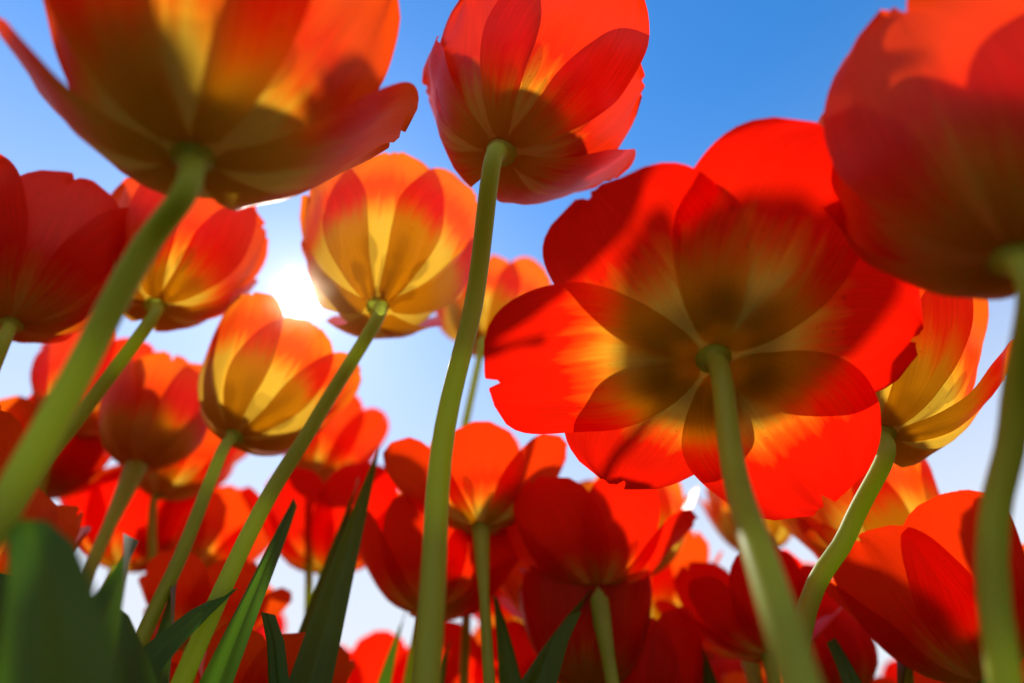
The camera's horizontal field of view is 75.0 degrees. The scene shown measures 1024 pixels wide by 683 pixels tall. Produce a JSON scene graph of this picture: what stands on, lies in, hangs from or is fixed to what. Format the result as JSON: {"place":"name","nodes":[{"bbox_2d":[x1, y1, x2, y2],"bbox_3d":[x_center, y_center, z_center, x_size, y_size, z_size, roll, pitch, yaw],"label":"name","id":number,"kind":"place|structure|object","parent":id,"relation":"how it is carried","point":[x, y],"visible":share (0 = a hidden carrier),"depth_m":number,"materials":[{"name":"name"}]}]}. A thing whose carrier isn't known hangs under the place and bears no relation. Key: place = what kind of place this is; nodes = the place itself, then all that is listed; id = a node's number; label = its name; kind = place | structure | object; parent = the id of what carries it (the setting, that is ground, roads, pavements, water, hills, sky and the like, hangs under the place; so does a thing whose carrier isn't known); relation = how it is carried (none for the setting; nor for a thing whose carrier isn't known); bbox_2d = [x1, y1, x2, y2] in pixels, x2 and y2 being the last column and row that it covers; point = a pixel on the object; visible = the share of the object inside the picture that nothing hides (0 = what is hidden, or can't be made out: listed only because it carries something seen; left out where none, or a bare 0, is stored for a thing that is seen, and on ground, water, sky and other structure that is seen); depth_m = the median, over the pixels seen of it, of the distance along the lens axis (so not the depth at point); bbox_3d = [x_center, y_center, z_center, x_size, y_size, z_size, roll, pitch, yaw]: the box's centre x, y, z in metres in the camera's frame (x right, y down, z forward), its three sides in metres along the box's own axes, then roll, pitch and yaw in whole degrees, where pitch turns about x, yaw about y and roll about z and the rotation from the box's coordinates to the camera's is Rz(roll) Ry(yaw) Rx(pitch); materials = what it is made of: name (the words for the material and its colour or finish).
{"place":"outdoors","nodes":[
{"label":"outdoors","id":0,"kind":"place"},
{"bbox_2d":[0,0,418,551],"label":"tulip","id":1,"kind":"object","parent":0,"point":[184,105],"visible":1,"depth_m":0.16,"materials":[{"name":"red plant"}]},
{"bbox_2d":[136,292,361,646],"bbox_3d":[-0.134,0.199,0.185,0.161,0.541,0.104,14,-47,-14],"label":"yellow tulip","id":2,"kind":"object","parent":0,"point":[268,370],"visible":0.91,"depth_m":0.32,"materials":[{"name":"plant"}]},
{"bbox_2d":[403,254,551,682],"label":"tulip","id":3,"kind":"object","parent":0,"point":[507,281],"visible":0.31,"depth_m":0.46,"materials":[{"name":"plant"}]},
{"bbox_2d":[0,0,1023,677],"label":"sky","id":4,"kind":"structure","parent":0,"point":[711,68],"materials":[{"name":"blue"}]},
{"bbox_2d":[412,0,649,682],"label":"tulip","id":5,"kind":"object","parent":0,"point":[531,102],"visible":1,"depth_m":0.24,"materials":[{"name":"red plant"}]},
{"bbox_2d":[484,117,923,682],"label":"tulip","id":6,"kind":"object","parent":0,"point":[733,319],"visible":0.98,"depth_m":0.21,"materials":[{"name":"red plant"}]},
{"bbox_2d":[817,0,1023,682],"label":"tulip","id":7,"kind":"object","parent":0,"point":[921,120],"visible":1,"depth_m":0.15,"materials":[{"name":"red plant"}]},
{"label":"ground","id":8,"kind":"structure","parent":0,"visible":0},
{"bbox_2d":[0,405,23,476],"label":"tulip bed","id":9,"kind":"object","parent":8,"relation":"on","point":[11,434],"visible":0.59,"depth_m":0.26,"materials":[{"name":"red plant"}]},
{"bbox_2d":[0,487,90,574],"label":"tulip","id":10,"kind":"object","parent":8,"relation":"on","point":[41,505],"visible":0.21,"depth_m":0.29,"materials":[{"name":"red plant"}]},
{"bbox_2d":[0,396,121,499],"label":"tulip","id":11,"kind":"object","parent":8,"relation":"on","point":[23,410],"visible":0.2,"depth_m":0.41,"materials":[{"name":"red plant"}]},
{"bbox_2d":[0,154,128,369],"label":"tulip","id":12,"kind":"object","parent":8,"relation":"on","point":[62,237],"visible":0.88,"depth_m":0.29,"materials":[{"name":"red plant"}]},
{"bbox_2d":[23,394,111,494],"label":"tulip","id":13,"kind":"object","parent":8,"relation":"on","point":[77,458],"visible":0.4,"depth_m":0.42,"materials":[{"name":"red plant"}]},
{"bbox_2d":[30,332,158,493],"bbox_3d":[-0.263,0.244,0.271,0.092,0.599,0.149,-19,-48,18],"label":"tulip","id":14,"kind":"object","parent":8,"relation":"on","point":[49,360],"visible":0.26,"depth_m":0.42,"materials":[{"name":"red plant"}]},
{"bbox_2d":[59,466,196,579],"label":"tulip","id":15,"kind":"object","parent":8,"relation":"on","point":[93,501],"visible":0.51,"depth_m":0.46,"materials":[{"name":"red plant"}]},
{"bbox_2d":[84,351,207,580],"bbox_3d":[-0.237,0.211,0.214,0.115,0.566,0.069,28,-51,-25],"label":"tulip","id":16,"kind":"object","parent":8,"relation":"on","point":[150,418],"visible":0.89,"depth_m":0.38,"materials":[{"name":"plant"}]},
{"bbox_2d":[36,177,268,486],"bbox_3d":[-0.213,0.162,0.179,0.183,0.586,0.092,-26,-51,24],"label":"red tulip","id":17,"kind":"object","parent":8,"relation":"on","point":[208,263],"visible":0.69,"depth_m":0.32,"materials":[{"name":"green plant"}]},
{"bbox_2d":[169,663,177,682],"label":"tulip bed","id":18,"kind":"object","parent":8,"relation":"on","point":[174,666],"visible":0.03,"depth_m":0.29,"materials":[{"name":"red plant"}]},
{"bbox_2d":[150,636,197,682],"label":"tulip bed","id":19,"kind":"object","parent":8,"relation":"on","point":[177,656],"visible":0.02,"depth_m":0.41,"materials":[{"name":"red plant"}]},
{"bbox_2d":[138,428,248,561],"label":"tulip","id":20,"kind":"object","parent":8,"relation":"on","point":[183,479],"visible":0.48,"depth_m":0.45,"materials":[{"name":"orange plant"}]},
{"bbox_2d":[138,549,291,680],"bbox_3d":[-0.174,0.308,0.241,0.120,0.465,0.093,-28,-52,25],"label":"tulip","id":21,"kind":"object","parent":8,"relation":"on","point":[197,580],"visible":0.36,"depth_m":0.37,"materials":[{"name":"red plant"}]},
{"bbox_2d":[163,485,269,568],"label":"tulip","id":22,"kind":"object","parent":8,"relation":"on","point":[227,513],"visible":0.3,"depth_m":0.47,"materials":[{"name":"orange plant"}]},
{"bbox_2d":[265,587,272,594],"bbox_3d":[-0.220,0.368,0.340,0.082,0.521,0.088,-1,-45,1],"label":"tulip bed","id":23,"kind":"object","parent":8,"relation":"on","point":[269,589],"visible":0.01,"depth_m":0.50,"materials":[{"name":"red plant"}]},
{"bbox_2d":[256,613,285,639],"bbox_3d":[-0.225,0.483,0.497,0.177,0.580,0.104,-31,-53,27],"label":"tulip bed","id":24,"kind":"object","parent":8,"relation":"on","point":[281,619],"visible":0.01,"depth_m":0.71,"materials":[{"name":"red plant"}]},
{"bbox_2d":[190,623,355,682],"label":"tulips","id":25,"kind":"object","parent":8,"relation":"on","point":[253,667],"visible":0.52,"depth_m":0.28,"materials":[{"name":"red plant"}]},
{"bbox_2d":[241,461,398,577],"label":"tulip","id":26,"kind":"object","parent":8,"relation":"on","point":[319,513],"visible":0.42,"depth_m":0.44,"materials":[{"name":"red plant"}]},
{"bbox_2d":[170,152,477,682],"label":"orange tulip","id":27,"kind":"object","parent":8,"relation":"on","point":[386,243],"visible":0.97,"depth_m":0.31,"materials":[{"name":"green plant"}]},
{"bbox_2d":[284,395,389,614],"bbox_3d":[-0.131,0.327,0.357,0.080,0.604,0.242,0,-45,0],"label":"red tulip","id":28,"kind":"object","parent":8,"relation":"on","point":[353,431],"visible":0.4,"depth_m":0.47,"materials":[{"name":"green plant"}]},
{"bbox_2d":[343,630,409,682],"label":"tulip","id":29,"kind":"object","parent":8,"relation":"on","point":[368,654],"visible":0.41,"depth_m":0.54,"materials":[{"name":"red plant"}]},
{"bbox_2d":[349,494,521,620],"bbox_3d":[-0.059,0.279,0.221,0.138,0.479,0.106,3,-45,-3],"label":"tulip","id":30,"kind":"object","parent":8,"relation":"on","point":[391,555],"visible":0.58,"depth_m":0.35,"materials":[{"name":"red plant"}]},
{"bbox_2d":[0,444,906,682],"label":"tulip leaves","id":31,"kind":"object","parent":8,"relation":"on","point":[62,620],"visible":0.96,"depth_m":0.21,"materials":[{"name":"green plant"}]},
{"bbox_2d":[383,421,566,682],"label":"tulip","id":32,"kind":"object","parent":8,"relation":"on","point":[494,469],"visible":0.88,"depth_m":0.33,"materials":[{"name":"plant"}]},
{"bbox_2d":[430,428,520,682],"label":"tulip","id":33,"kind":"object","parent":8,"relation":"on","point":[465,650],"visible":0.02,"depth_m":0.40,"materials":[{"name":"red plant"}]},
{"bbox_2d":[443,620,536,682],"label":"tulip","id":34,"kind":"object","parent":8,"relation":"on","point":[525,655],"visible":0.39,"depth_m":0.42,"materials":[{"name":"red plant"}]},
{"bbox_2d":[472,588,523,627],"bbox_3d":[0.025,0.368,0.350,0.155,0.536,0.118,9,-46,-9],"label":"tulip bed","id":35,"kind":"object","parent":8,"relation":"on","point":[508,616],"visible":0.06,"depth_m":0.49,"materials":[{"name":"red plant"}]},
{"bbox_2d":[472,623,534,653],"bbox_3d":[-0.012,0.480,0.468,0.092,0.545,0.086,-8,-46,8],"label":"tulip bed","id":36,"kind":"object","parent":8,"relation":"on","point":[476,633],"visible":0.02,"depth_m":0.63,"materials":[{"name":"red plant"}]},
{"bbox_2d":[498,561,528,620],"bbox_3d":[0.033,0.307,0.255,0.097,0.487,0.126,21,-49,-20],"label":"tulip bed","id":37,"kind":"object","parent":8,"relation":"on","point":[510,601],"visible":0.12,"depth_m":0.40,"materials":[{"name":"red plant"}]},
{"bbox_2d":[519,566,651,682],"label":"tulip","id":38,"kind":"object","parent":8,"relation":"on","point":[548,604],"visible":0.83,"depth_m":0.32,"materials":[{"name":"red plant"}]},
{"bbox_2d":[505,476,698,682],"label":"tulip","id":39,"kind":"object","parent":8,"relation":"on","point":[570,530],"visible":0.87,"depth_m":0.32,"materials":[{"name":"plant"}]},
{"bbox_2d":[578,476,697,575],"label":"orange tulip","id":40,"kind":"object","parent":8,"relation":"on","point":[672,500],"visible":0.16,"depth_m":0.43,"materials":[{"name":"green plant"}]},
{"bbox_2d":[622,606,703,682],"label":"tulip","id":41,"kind":"object","parent":8,"relation":"on","point":[672,651],"visible":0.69,"depth_m":0.34,"materials":[{"name":"red plant"}]},
{"bbox_2d":[650,530,722,619],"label":"tulip","id":42,"kind":"object","parent":8,"relation":"on","point":[695,547],"visible":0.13,"depth_m":0.45,"materials":[{"name":"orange plant"}]},
{"bbox_2d":[709,655,744,682],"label":"tulip bed","id":43,"kind":"object","parent":8,"relation":"on","point":[720,666],"visible":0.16,"depth_m":0.57,"materials":[{"name":"red plant"}]},
{"bbox_2d":[653,549,801,682],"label":"tulip","id":44,"kind":"object","parent":8,"relation":"on","point":[684,577],"visible":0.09,"depth_m":0.41,"materials":[{"name":"red plant"}]},
{"bbox_2d":[721,662,766,682],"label":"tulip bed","id":45,"kind":"object","parent":8,"relation":"on","point":[734,677],"visible":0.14,"depth_m":0.43,"materials":[{"name":"red plant"}]},
{"bbox_2d":[697,487,791,552],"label":"orange tulip","id":46,"kind":"object","parent":8,"relation":"on","point":[716,509],"visible":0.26,"depth_m":0.50,"materials":[{"name":"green plant"}]},
{"bbox_2d":[678,548,842,682],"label":"tulip","id":47,"kind":"object","parent":8,"relation":"on","point":[730,617],"visible":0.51,"depth_m":0.32,"materials":[{"name":"red plant"}]},
{"bbox_2d":[801,562,836,585],"bbox_3d":[0.243,0.387,0.373,0.085,0.541,0.092,-16,-47,15],"label":"tulip bed","id":48,"kind":"object","parent":8,"relation":"on","point":[832,579],"depth_m":0.53,"materials":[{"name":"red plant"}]},
{"bbox_2d":[810,593,878,682],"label":"tulip","id":49,"kind":"object","parent":8,"relation":"on","point":[851,635],"visible":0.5,"depth_m":0.36,"materials":[{"name":"red plant"}]},
{"bbox_2d":[779,459,939,682],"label":"orange tulip","id":50,"kind":"object","parent":8,"relation":"on","point":[904,493],"visible":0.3,"depth_m":0.34,"materials":[{"name":"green plant"}]},
{"bbox_2d":[881,659,896,681],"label":"tulip bed","id":51,"kind":"object","parent":8,"relation":"on","point":[889,670],"visible":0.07,"depth_m":0.71,"materials":[{"name":"red plant"}]},
{"bbox_2d":[797,289,1008,646],"bbox_3d":[0.108,0.190,0.155,0.222,0.512,0.117,-30,-52,26],"label":"tulip","id":52,"kind":"object","parent":8,"relation":"on","point":[932,400],"visible":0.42,"depth_m":0.24,"materials":[{"name":"orange plant"}]},
{"bbox_2d":[872,671,944,682],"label":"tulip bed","id":53,"kind":"object","parent":8,"relation":"on","point":[919,678],"visible":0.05,"depth_m":0.46,"materials":[{"name":"red plant"}]},
{"bbox_2d":[804,490,1023,682],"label":"red tulip","id":54,"kind":"object","parent":8,"relation":"on","point":[905,594],"visible":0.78,"depth_m":0.27,"materials":[{"name":"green plant"}]},
{"bbox_2d":[1021,658,1023,679],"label":"tulip bed","id":55,"kind":"object","parent":8,"relation":"on","point":[1022,663],"visible":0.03,"depth_m":0.37,"materials":[{"name":"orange plant"}]}
]}

